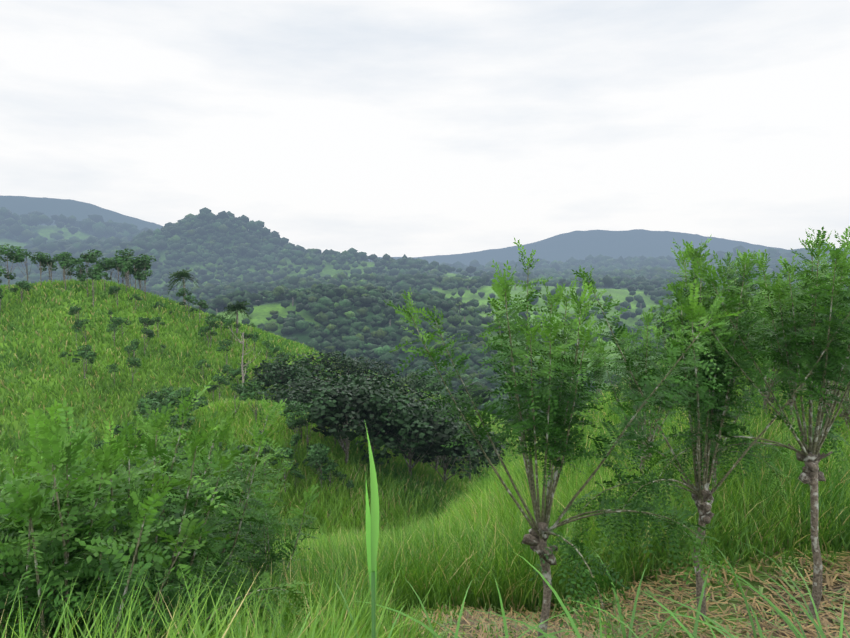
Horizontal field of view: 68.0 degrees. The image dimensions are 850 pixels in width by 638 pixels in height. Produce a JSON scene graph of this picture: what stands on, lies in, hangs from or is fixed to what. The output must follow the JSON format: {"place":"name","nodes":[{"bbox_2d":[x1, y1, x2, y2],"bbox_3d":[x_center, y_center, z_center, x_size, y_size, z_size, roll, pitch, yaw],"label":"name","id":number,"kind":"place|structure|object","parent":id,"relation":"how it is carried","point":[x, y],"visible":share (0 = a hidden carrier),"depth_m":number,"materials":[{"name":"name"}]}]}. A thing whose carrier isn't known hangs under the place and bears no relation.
{"place":"outdoors","nodes":[
{"label":"outdoors","id":0,"kind":"place"},
{"bbox_2d":[0,195,849,637],"bbox_3d":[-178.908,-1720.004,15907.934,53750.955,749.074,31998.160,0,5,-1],"label":"ground","id":1,"kind":"structure","parent":0,"point":[578,245],"depth_m":622.12,"materials":[{"name":"green plant"}]},
{"bbox_2d":[0,266,15,311],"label":"tree","id":2,"kind":"object","parent":1,"relation":"on","point":[6,275],"visible":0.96,"depth_m":73.51,"materials":[{"name":"green plant"}]},
{"bbox_2d":[0,244,24,289],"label":"tree","id":3,"kind":"object","parent":1,"relation":"on","point":[9,253],"visible":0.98,"depth_m":78.42,"materials":[{"name":"green plant"}]},
{"bbox_2d":[10,281,31,302],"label":"tree","id":4,"kind":"object","parent":1,"relation":"on","point":[21,285],"visible":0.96,"depth_m":74.71,"materials":[{"name":"green plant"}]},
{"bbox_2d":[9,249,38,280],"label":"tree","id":5,"kind":"object","parent":1,"relation":"on","point":[25,254],"visible":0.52,"depth_m":82.09,"materials":[{"name":"green plant"}]},
{"bbox_2d":[30,251,50,284],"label":"tree","id":6,"kind":"object","parent":1,"relation":"on","point":[39,255],"visible":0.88,"depth_m":80.72,"materials":[{"name":"green plant"}]},
{"bbox_2d":[0,430,93,527],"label":"young tree","id":7,"kind":"object","parent":1,"relation":"on","point":[7,441],"depth_m":6.86,"materials":[{"name":"green plant"}]},
{"bbox_2d":[39,256,55,283],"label":"tree","id":8,"kind":"object","parent":1,"relation":"on","point":[49,260],"visible":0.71,"depth_m":82.06,"materials":[{"name":"green plant"}]},
{"bbox_2d":[52,253,74,289],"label":"tree","id":9,"kind":"object","parent":1,"relation":"on","point":[63,263],"visible":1,"depth_m":79.32,"materials":[{"name":"green plant"}]},
{"bbox_2d":[68,306,81,319],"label":"tree","id":10,"kind":"object","parent":1,"relation":"on","point":[73,310],"visible":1,"depth_m":70.55,"materials":[{"name":"green plant"}]},
{"bbox_2d":[0,410,150,637],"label":"bush","id":11,"kind":"object","parent":1,"relation":"on","point":[106,456],"visible":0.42,"depth_m":3.79,"materials":[{"name":"green plant"}]},
{"bbox_2d":[73,258,88,273],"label":"tree","id":12,"kind":"object","parent":1,"relation":"on","point":[78,262],"visible":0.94,"depth_m":82.99,"materials":[{"name":"green plant"}]},
{"bbox_2d":[74,319,88,341],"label":"tree","id":13,"kind":"object","parent":1,"relation":"on","point":[79,323],"visible":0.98,"depth_m":68.40,"materials":[{"name":"green plant"}]},
{"bbox_2d":[0,436,164,617],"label":"bush","id":14,"kind":"object","parent":1,"relation":"on","point":[11,463],"visible":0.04,"depth_m":6.13,"materials":[{"name":"green plant"}]},
{"bbox_2d":[77,273,88,296],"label":"tree","id":15,"kind":"object","parent":1,"relation":"on","point":[81,277],"visible":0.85,"depth_m":77.95,"materials":[{"name":"green plant"}]},
{"bbox_2d":[71,350,96,378],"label":"tree","id":16,"kind":"object","parent":1,"relation":"on","point":[83,354],"visible":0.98,"depth_m":62.60,"materials":[{"name":"green plant"}]},
{"bbox_2d":[72,345,96,373],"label":"tree","id":17,"kind":"object","parent":1,"relation":"on","point":[87,348],"visible":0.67,"depth_m":63.55,"materials":[{"name":"green plant"}]},
{"bbox_2d":[80,252,96,276],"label":"tree","id":18,"kind":"object","parent":1,"relation":"on","point":[90,256],"visible":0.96,"depth_m":84.50,"materials":[{"name":"green plant"}]},
{"bbox_2d":[87,264,104,305],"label":"tree","id":19,"kind":"object","parent":1,"relation":"on","point":[95,273],"visible":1,"depth_m":75.98,"materials":[{"name":"green plant"}]},
{"bbox_2d":[101,257,120,280],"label":"tree","id":20,"kind":"object","parent":1,"relation":"on","point":[107,259],"visible":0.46,"depth_m":88.82,"materials":[{"name":"green plant"}]},
{"bbox_2d":[106,323,117,346],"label":"tree","id":21,"kind":"object","parent":1,"relation":"on","point":[112,327],"visible":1,"depth_m":69.90,"materials":[{"name":"green plant"}]},
{"bbox_2d":[106,256,121,283],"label":"ridge tree","id":22,"kind":"object","parent":1,"relation":"on","point":[114,263],"visible":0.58,"depth_m":86.82,"materials":[{"name":"green plant"}]},
{"bbox_2d":[108,286,120,305],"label":"tree","id":23,"kind":"object","parent":1,"relation":"on","point":[115,289],"visible":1,"depth_m":77.58,"materials":[{"name":"green plant"}]},
{"bbox_2d":[114,248,136,288],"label":"tree","id":24,"kind":"object","parent":1,"relation":"on","point":[127,257],"visible":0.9,"depth_m":84.81,"materials":[{"name":"green plant"}]},
{"bbox_2d":[120,261,132,290],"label":"tree","id":25,"kind":"object","parent":1,"relation":"on","point":[126,267],"visible":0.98,"depth_m":82.79,"materials":[{"name":"green plant"}]},
{"bbox_2d":[0,381,260,637],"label":"bush","id":26,"kind":"object","parent":1,"relation":"on","point":[160,420],"visible":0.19,"depth_m":4.77,"materials":[{"name":"green plant"}]},
{"bbox_2d":[126,356,140,386],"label":"tree","id":27,"kind":"object","parent":1,"relation":"on","point":[132,361],"visible":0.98,"depth_m":63.87,"materials":[{"name":"green plant"}]},
{"bbox_2d":[130,339,140,356],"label":"tree","id":28,"kind":"object","parent":1,"relation":"on","point":[134,346],"visible":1,"depth_m":66.69,"materials":[{"name":"green plant"}]},
{"bbox_2d":[126,257,150,289],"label":"ridge tree","id":29,"kind":"object","parent":1,"relation":"on","point":[137,263],"visible":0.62,"depth_m":87.99,"materials":[{"name":"green plant"}]},
{"bbox_2d":[133,270,151,296],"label":"tree","id":30,"kind":"object","parent":1,"relation":"on","point":[138,275],"visible":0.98,"depth_m":82.94,"materials":[{"name":"green plant"}]},
{"bbox_2d":[134,253,156,289],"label":"ridge tree","id":31,"kind":"object","parent":1,"relation":"on","point":[141,258],"visible":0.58,"depth_m":88.20,"materials":[{"name":"green plant"}]},
{"bbox_2d":[141,328,154,354],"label":"tree","id":32,"kind":"object","parent":1,"relation":"on","point":[149,333],"visible":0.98,"depth_m":70.30,"materials":[{"name":"green plant"}]},
{"bbox_2d":[133,398,164,416],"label":"tree","id":33,"kind":"object","parent":1,"relation":"on","point":[142,411],"visible":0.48,"depth_m":40.50,"materials":[{"name":"green plant"}]},
{"bbox_2d":[27,408,273,610],"bbox_3d":[-3.435,2.947,7.395,3.628,3.956,2.595,3,6,29],"label":"bush","id":34,"kind":"object","parent":1,"relation":"on","point":[140,449],"visible":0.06,"depth_m":7.17,"materials":[{"name":"green plant"}]},
{"bbox_2d":[141,402,174,435],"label":"tree","id":35,"kind":"object","parent":1,"relation":"on","point":[160,406],"visible":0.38,"depth_m":37.25,"materials":[{"name":"green plant"}]},
{"bbox_2d":[0,400,317,637],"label":"bush","id":36,"kind":"object","parent":1,"relation":"on","point":[103,564],"visible":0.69,"depth_m":3.65,"materials":[{"name":"green plant"}]},
{"bbox_2d":[145,386,173,403],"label":"tree","id":37,"kind":"object","parent":1,"relation":"on","point":[158,396],"visible":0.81,"depth_m":42.62,"materials":[{"name":"green plant"}]},
{"bbox_2d":[41,395,292,637],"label":"bush","id":38,"kind":"object","parent":1,"relation":"on","point":[260,439],"visible":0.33,"depth_m":6.41,"materials":[{"name":"green plant"}]},
{"bbox_2d":[106,425,231,535],"bbox_3d":[-4.204,3.814,10.187,2.468,4.301,3.791,-4,6,-35],"label":"young tree","id":39,"kind":"object","parent":1,"relation":"on","point":[178,462],"visible":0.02,"depth_m":10.10,"materials":[{"name":"green plant"}]},
{"bbox_2d":[160,414,194,454],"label":"tree","id":40,"kind":"object","parent":1,"relation":"on","point":[188,424],"visible":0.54,"depth_m":35.84,"materials":[{"name":"green plant"}]},
{"bbox_2d":[166,268,198,300],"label":"palm","id":41,"kind":"object","parent":1,"relation":"on","point":[182,274],"visible":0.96,"depth_m":89.11,"materials":[{"name":"green plant"}]},
{"bbox_2d":[166,389,199,421],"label":"tree","id":42,"kind":"object","parent":1,"relation":"on","point":[176,394],"visible":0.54,"depth_m":37.80,"materials":[{"name":"green plant"}]},
{"bbox_2d":[176,288,191,310],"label":"tree","id":43,"kind":"object","parent":1,"relation":"on","point":[179,294],"visible":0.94,"depth_m":85.49,"materials":[{"name":"green plant"}]},
{"bbox_2d":[163,387,208,440],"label":"tree","id":44,"kind":"object","parent":1,"relation":"on","point":[196,391],"visible":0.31,"depth_m":39.20,"materials":[{"name":"green plant"}]},
{"bbox_2d":[179,295,198,314],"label":"tree","id":45,"kind":"object","parent":1,"relation":"on","point":[188,299],"visible":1,"depth_m":83.07,"materials":[{"name":"green plant"}]},
{"bbox_2d":[197,300,207,320],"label":"tree","id":46,"kind":"object","parent":1,"relation":"on","point":[202,304],"visible":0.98,"depth_m":82.46,"materials":[{"name":"green plant"}]},
{"bbox_2d":[198,325,216,347],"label":"tree","id":47,"kind":"object","parent":1,"relation":"on","point":[205,329],"visible":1,"depth_m":76.28,"materials":[{"name":"green plant"}]},
{"bbox_2d":[204,317,219,347],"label":"tree","id":48,"kind":"object","parent":1,"relation":"on","point":[212,323],"visible":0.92,"depth_m":76.81,"materials":[{"name":"green plant"}]},
{"bbox_2d":[212,373,229,399],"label":"tree","id":49,"kind":"object","parent":1,"relation":"on","point":[221,380],"visible":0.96,"depth_m":65.27,"materials":[{"name":"green plant"}]},
{"bbox_2d":[216,339,231,368],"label":"tree","id":50,"kind":"object","parent":1,"relation":"on","point":[224,346],"visible":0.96,"depth_m":72.57,"materials":[{"name":"green plant"}]},
{"bbox_2d":[161,428,292,573],"bbox_3d":[-3.697,3.823,10.399,2.562,3.482,3.488,0,5,-1],"label":"shrub","id":51,"kind":"object","parent":1,"relation":"on","point":[283,464],"visible":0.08,"depth_m":11.48,"materials":[{"name":"green plant"}]},
{"bbox_2d":[223,318,240,343],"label":"tree","id":52,"kind":"object","parent":1,"relation":"on","point":[229,321],"visible":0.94,"depth_m":80.89,"materials":[{"name":"green plant"}]},
{"bbox_2d":[220,299,252,332],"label":"tree","id":53,"kind":"object","parent":1,"relation":"on","point":[241,306],"visible":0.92,"depth_m":84.25,"materials":[{"name":"green plant"}]},
{"bbox_2d":[224,443,248,488],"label":"tree","id":54,"kind":"object","parent":1,"relation":"on","point":[245,449],"visible":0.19,"depth_m":35.12,"materials":[{"name":"green plant"}]},
{"bbox_2d":[227,369,248,393],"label":"tree","id":55,"kind":"object","parent":1,"relation":"on","point":[236,372],"visible":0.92,"depth_m":68.83,"materials":[{"name":"green plant"}]},
{"bbox_2d":[230,383,248,412],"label":"tree","id":56,"kind":"object","parent":1,"relation":"on","point":[237,388],"visible":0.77,"depth_m":42.20,"materials":[{"name":"green plant"}]},
{"bbox_2d":[228,326,260,403],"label":"dead tree","id":57,"kind":"object","parent":1,"relation":"on","point":[242,365],"visible":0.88,"depth_m":48.43,"materials":[{"name":"grey plant"}]},
{"bbox_2d":[239,379,264,421],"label":"tree","id":58,"kind":"object","parent":1,"relation":"on","point":[250,391],"visible":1,"depth_m":40.65,"materials":[{"name":"green plant"}]},
{"bbox_2d":[217,483,322,602],"bbox_3d":[-2.313,3.598,9.034,2.694,2.577,3.814,0,5,-1],"label":"shrub","id":59,"kind":"object","parent":1,"relation":"on","point":[263,559],"visible":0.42,"depth_m":9.04,"materials":[{"name":"green plant"}]},
{"bbox_2d":[0,278,540,490],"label":"grass","id":60,"kind":"structure","parent":1,"relation":"on","point":[187,320],"depth_m":70.86,"materials":[{"name":"green plant"}]},
{"bbox_2d":[239,355,307,397],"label":"gully tree","id":61,"kind":"object","parent":1,"relation":"on","point":[284,375],"visible":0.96,"depth_m":67.92,"materials":[{"name":"green plant"}]},
{"bbox_2d":[266,447,298,492],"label":"tree","id":62,"kind":"object","parent":1,"relation":"on","point":[287,452],"visible":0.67,"depth_m":36.07,"materials":[{"name":"green plant"}]},
{"bbox_2d":[252,376,324,414],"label":"gully tree","id":63,"kind":"object","parent":1,"relation":"on","point":[275,392],"visible":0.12,"depth_m":61.36,"materials":[{"name":"green plant"}]},
{"bbox_2d":[279,400,303,431],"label":"tree","id":64,"kind":"object","parent":1,"relation":"on","point":[287,409],"visible":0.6,"depth_m":41.30,"materials":[{"name":"green plant"}]},
{"bbox_2d":[289,433,301,453],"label":"tree","id":65,"kind":"object","parent":1,"relation":"on","point":[295,438],"visible":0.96,"depth_m":38.86,"materials":[{"name":"green plant"}]},
{"bbox_2d":[285,418,306,451],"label":"tree","id":66,"kind":"object","parent":1,"relation":"on","point":[296,422],"visible":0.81,"depth_m":40.01,"materials":[{"name":"green plant"}]},
{"bbox_2d":[290,469,304,483],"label":"tree","id":67,"kind":"object","parent":1,"relation":"on","point":[297,473],"visible":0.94,"depth_m":36.30,"materials":[{"name":"green plant"}]},
{"bbox_2d":[286,402,310,445],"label":"tree","id":68,"kind":"object","parent":1,"relation":"on","point":[296,411],"visible":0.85,"depth_m":40.64,"materials":[{"name":"green plant"}]},
{"bbox_2d":[297,406,319,455],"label":"tree","id":69,"kind":"object","parent":1,"relation":"on","point":[307,417],"visible":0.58,"depth_m":39.94,"materials":[{"name":"green plant"}]},
{"bbox_2d":[260,364,367,413],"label":"gully tree","id":70,"kind":"object","parent":1,"relation":"on","point":[303,395],"visible":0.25,"depth_m":52.45,"materials":[{"name":"green plant"}]},
{"bbox_2d":[302,445,327,480],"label":"tree","id":71,"kind":"object","parent":1,"relation":"on","point":[309,459],"visible":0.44,"depth_m":37.18,"materials":[{"name":"green plant"}]},
{"bbox_2d":[307,443,330,481],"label":"tree","id":72,"kind":"object","parent":1,"relation":"on","point":[321,446],"visible":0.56,"depth_m":37.28,"materials":[{"name":"green plant"}]},
{"bbox_2d":[310,450,328,484],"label":"tree","id":73,"kind":"object","parent":1,"relation":"on","point":[323,458],"visible":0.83,"depth_m":36.78,"materials":[{"name":"green plant"}]},
{"bbox_2d":[319,464,341,492],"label":"tree","id":74,"kind":"object","parent":1,"relation":"on","point":[328,468],"visible":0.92,"depth_m":37.29,"materials":[{"name":"green plant"}]},
{"bbox_2d":[285,350,378,385],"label":"gully tree","id":75,"kind":"object","parent":1,"relation":"on","point":[333,360],"visible":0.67,"depth_m":75.27,"materials":[{"name":"green plant"}]},
{"bbox_2d":[24,244,640,339],"bbox_3d":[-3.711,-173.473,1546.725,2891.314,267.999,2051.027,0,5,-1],"label":"forest trunks","id":76,"kind":"object","parent":1,"relation":"on","point":[292,299],"visible":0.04,"depth_m":688.12,"materials":[{"name":"green plant"}]},
{"bbox_2d":[306,383,383,469],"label":"gully tree","id":77,"kind":"object","parent":1,"relation":"on","point":[330,411],"visible":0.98,"depth_m":39.60,"materials":[{"name":"green plant"}]},
{"bbox_2d":[305,372,417,436],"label":"gully tree","id":78,"kind":"object","parent":1,"relation":"on","point":[394,382],"visible":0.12,"depth_m":53.13,"materials":[{"name":"green plant"}]},
{"bbox_2d":[318,356,413,395],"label":"gully tree","id":79,"kind":"object","parent":1,"relation":"on","point":[383,374],"visible":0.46,"depth_m":78.20,"materials":[{"name":"green plant"}]},
{"bbox_2d":[364,419,378,637],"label":"blade","id":80,"kind":"object","parent":1,"relation":"on","point":[372,528],"visible":1,"depth_m":1.45,"materials":[{"name":"green plant"}]},
{"bbox_2d":[323,378,426,453],"bbox_3d":[-3.623,7.427,43.345,7.616,6.397,7.022,0,5,-1],"label":"gully tree","id":81,"kind":"object","parent":1,"relation":"on","point":[381,409],"visible":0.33,"depth_m":42.43,"materials":[{"name":"green plant"}]},
{"bbox_2d":[359,389,451,454],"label":"gully tree","id":82,"kind":"object","parent":1,"relation":"on","point":[418,401],"visible":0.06,"depth_m":54.00,"materials":[{"name":"green plant"}]},
{"bbox_2d":[355,393,458,477],"bbox_3d":[-1.201,8.477,44.273,7.120,6.798,8.390,0,5,-1],"label":"gully tree","id":83,"kind":"object","parent":1,"relation":"on","point":[430,424],"visible":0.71,"depth_m":42.23,"materials":[{"name":"green plant"}]},
{"bbox_2d":[369,366,444,398],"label":"gully tree","id":84,"kind":"object","parent":1,"relation":"on","point":[420,383],"visible":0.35,"depth_m":80.05,"materials":[{"name":"green plant"}]},
{"bbox_2d":[0,436,849,637],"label":"grass","id":85,"kind":"structure","parent":1,"relation":"on","point":[443,564],"depth_m":9.92,"materials":[{"name":"green plant"}]},
{"bbox_2d":[0,207,849,429],"bbox_3d":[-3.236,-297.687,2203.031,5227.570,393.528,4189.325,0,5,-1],"label":"forested hills","id":86,"kind":"structure","parent":1,"relation":"on","point":[366,289],"depth_m":1525.12,"materials":[{"name":"green plant"}]},
{"bbox_2d":[0,337,849,568],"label":"grass","id":87,"kind":"structure","parent":1,"relation":"on","point":[426,485],"depth_m":35.52,"materials":[{"name":"green plant"}]},
{"bbox_2d":[392,410,483,470],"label":"gully tree","id":88,"kind":"object","parent":1,"relation":"on","point":[435,459],"visible":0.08,"depth_m":51.34,"materials":[{"name":"green plant"}]},
{"bbox_2d":[421,391,477,425],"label":"gully tree","id":89,"kind":"object","parent":1,"relation":"on","point":[456,398],"visible":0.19,"depth_m":76.43,"materials":[{"name":"green plant"}]},
{"bbox_2d":[399,416,504,484],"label":"gully tree","id":90,"kind":"object","parent":1,"relation":"on","point":[453,451],"visible":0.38,"depth_m":44.38,"materials":[{"name":"green plant"}]},
{"bbox_2d":[438,428,508,479],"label":"gully tree","id":91,"kind":"object","parent":1,"relation":"on","point":[491,450],"visible":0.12,"depth_m":65.70,"materials":[{"name":"green plant"}]},
{"bbox_2d":[383,238,745,637],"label":"pollard tree","id":92,"kind":"object","parent":1,"relation":"on","point":[551,427],"visible":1,"depth_m":6.27,"materials":[{"name":"green plant"}]},
{"bbox_2d":[575,348,622,404],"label":"pollard tree","id":93,"kind":"object","parent":1,"relation":"on","point":[598,373],"visible":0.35,"depth_m":31.71,"materials":[{"name":"green plant"}]},
{"bbox_2d":[382,541,849,637],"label":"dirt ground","id":94,"kind":"structure","parent":1,"relation":"on","point":[518,627],"depth_m":8.46,"materials":[{"name":"brown soil"}]},
{"bbox_2d":[590,309,704,473],"bbox_3d":[4.828,1.931,13.181,2.307,4.446,3.062,3,6,28],"label":"pollard tree","id":95,"kind":"object","parent":1,"relation":"on","point":[643,351],"visible":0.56,"depth_m":12.81,"materials":[{"name":"green plant"}]},
{"bbox_2d":[637,299,680,354],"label":"pollard tree","id":96,"kind":"object","parent":1,"relation":"on","point":[662,314],"visible":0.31,"depth_m":30.48,"materials":[{"name":"green plant"}]},
{"bbox_2d":[557,234,849,620],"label":"pollard tree","id":97,"kind":"object","parent":1,"relation":"on","point":[705,404],"visible":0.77,"depth_m":7.65,"materials":[{"name":"green plant"}]},
{"bbox_2d":[679,252,762,363],"bbox_3d":[11.161,0.077,23.477,3.293,5.176,2.704,4,6,36],"label":"pollard tree","id":98,"kind":"object","parent":1,"relation":"on","point":[732,273],"visible":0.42,"depth_m":22.88,"materials":[{"name":"green plant"}]},
{"bbox_2d":[683,341,800,499],"bbox_3d":[5.253,2.003,11.347,2.193,3.594,2.421,-3,6,-33],"label":"pollard tree","id":99,"kind":"object","parent":1,"relation":"on","point":[768,464],"visible":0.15,"depth_m":11.06,"materials":[{"name":"green plant"}]},
{"bbox_2d":[643,226,849,623],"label":"pollard tree","id":100,"kind":"object","parent":1,"relation":"on","point":[811,474],"visible":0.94,"depth_m":7.65,"materials":[{"name":"green plant"}]},
{"bbox_2d":[738,283,803,366],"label":"pollard tree","id":101,"kind":"object","parent":1,"relation":"on","point":[745,300],"visible":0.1,"depth_m":23.14,"materials":[{"name":"green plant"}]},
{"bbox_2d":[750,272,791,301],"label":"pollard tree","id":102,"kind":"object","parent":1,"relation":"on","point":[774,279],"visible":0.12,"depth_m":31.68,"materials":[{"name":"green plant"}]},
{"bbox_2d":[720,283,840,416],"bbox_3d":[9.134,1.169,16.154,3.005,4.363,2.264,-2,5,-17],"label":"pollard tree","id":103,"kind":"object","parent":1,"relation":"on","point":[775,382],"visible":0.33,"depth_m":16.04,"materials":[{"name":"green plant"}]},
{"bbox_2d":[735,290,849,425],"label":"pollard tree","id":104,"kind":"object","parent":1,"relation":"on","point":[791,400],"visible":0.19,"depth_m":15.39,"materials":[{"name":"green plant"}]},
{"bbox_2d":[772,256,839,372],"bbox_3d":[13.208,0.337,21.966,3.185,5.006,2.615,-1,5,-7],"label":"pollard tree","id":105,"kind":"object","parent":1,"relation":"on","point":[824,269],"visible":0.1,"depth_m":21.71,"materials":[{"name":"green plant"}]},
{"bbox_2d":[785,321,849,429],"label":"pollard tree","id":106,"kind":"object","parent":1,"relation":"on","point":[832,390],"visible":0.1,"depth_m":13.91,"materials":[{"name":"green plant"}]},
{"bbox_2d":[799,323,849,437],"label":"pollard tree","id":107,"kind":"object","parent":1,"relation":"on","point":[845,413],"visible":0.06,"depth_m":15.28,"materials":[{"name":"green plant"}]},
{"bbox_2d":[0,0,849,256],"label":"sky","id":108,"kind":"structure","parent":0,"point":[394,128],"materials":[{"name":"white"}]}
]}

